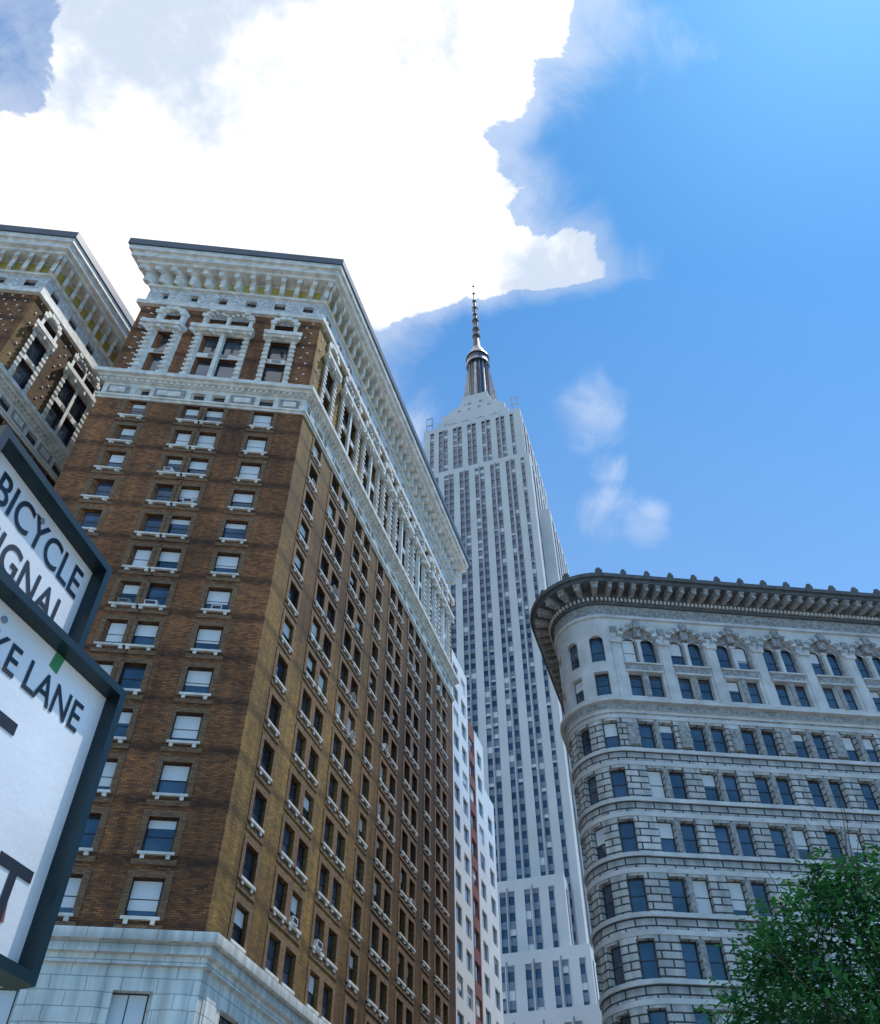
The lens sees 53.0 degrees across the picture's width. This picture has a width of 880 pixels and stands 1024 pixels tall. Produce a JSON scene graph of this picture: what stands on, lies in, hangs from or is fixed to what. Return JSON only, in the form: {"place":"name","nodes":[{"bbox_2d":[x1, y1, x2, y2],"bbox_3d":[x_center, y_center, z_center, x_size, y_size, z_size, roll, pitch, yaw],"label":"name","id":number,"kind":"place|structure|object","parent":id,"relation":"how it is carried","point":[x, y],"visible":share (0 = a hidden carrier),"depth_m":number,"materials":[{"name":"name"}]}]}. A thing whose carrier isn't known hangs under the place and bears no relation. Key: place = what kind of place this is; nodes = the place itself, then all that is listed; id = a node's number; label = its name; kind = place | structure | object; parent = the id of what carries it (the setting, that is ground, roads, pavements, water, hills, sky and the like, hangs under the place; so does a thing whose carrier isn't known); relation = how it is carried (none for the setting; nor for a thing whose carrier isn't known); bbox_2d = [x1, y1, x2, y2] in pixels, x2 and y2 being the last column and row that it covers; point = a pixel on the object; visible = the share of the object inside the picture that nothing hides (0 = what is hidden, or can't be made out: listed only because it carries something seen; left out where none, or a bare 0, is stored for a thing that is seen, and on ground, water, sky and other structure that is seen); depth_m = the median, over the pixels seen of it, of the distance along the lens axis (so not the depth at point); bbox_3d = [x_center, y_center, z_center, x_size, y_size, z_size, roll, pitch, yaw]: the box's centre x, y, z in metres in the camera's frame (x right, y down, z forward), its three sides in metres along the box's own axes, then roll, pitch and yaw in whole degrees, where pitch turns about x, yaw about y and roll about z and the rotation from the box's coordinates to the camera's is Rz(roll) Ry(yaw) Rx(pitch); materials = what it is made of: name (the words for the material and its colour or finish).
{"place":"outdoors","nodes":[
{"label":"outdoors","id":0,"kind":"place"},
{"bbox_2d":[0,0,879,592],"label":"sky","id":1,"kind":"structure","parent":0,"point":[662,217],"materials":[{"name":"blue"}]},
{"bbox_2d":[694,790,879,1023],"bbox_3d":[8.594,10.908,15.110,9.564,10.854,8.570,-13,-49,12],"label":"street tree","id":2,"kind":"object","parent":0,"point":[800,983],"visible":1,"depth_m":16.08,"materials":[{"name":"green plant"}]},
{"label":"ground","id":3,"kind":"structure","parent":0,"visible":0},
{"bbox_2d":[0,425,127,990],"bbox_3d":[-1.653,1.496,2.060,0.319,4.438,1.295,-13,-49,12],"label":"sign post","id":4,"kind":"object","parent":3,"relation":"on","point":[63,694],"visible":1,"depth_m":3.33,"materials":[{"name":"white metal"}]},
{"bbox_2d":[0,224,469,1023],"bbox_3d":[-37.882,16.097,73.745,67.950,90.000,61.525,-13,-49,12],"label":"brick building","id":5,"kind":"structure","parent":3,"relation":"on","point":[224,448],"depth_m":62.37,"materials":[{"name":"brick"}]},
{"bbox_2d":[452,650,503,1023],"bbox_3d":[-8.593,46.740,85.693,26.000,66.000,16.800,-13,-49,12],"label":"building","id":6,"kind":"structure","parent":3,"relation":"on","point":[479,997],"depth_m":89.76,"materials":[{"name":"white concrete"}]},
{"bbox_2d":[424,283,601,1023],"bbox_3d":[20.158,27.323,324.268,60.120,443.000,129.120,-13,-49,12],"label":"skyscraper","id":7,"kind":"structure","parent":3,"relation":"on","point":[479,452],"depth_m":254.26,"materials":[{"name":"stone"}]},
{"bbox_2d":[530,567,879,1023],"bbox_3d":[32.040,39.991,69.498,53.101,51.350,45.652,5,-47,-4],"label":"building","id":8,"kind":"structure","parent":3,"relation":"on","point":[715,731],"depth_m":61.65,"materials":[{"name":"grey stone"}]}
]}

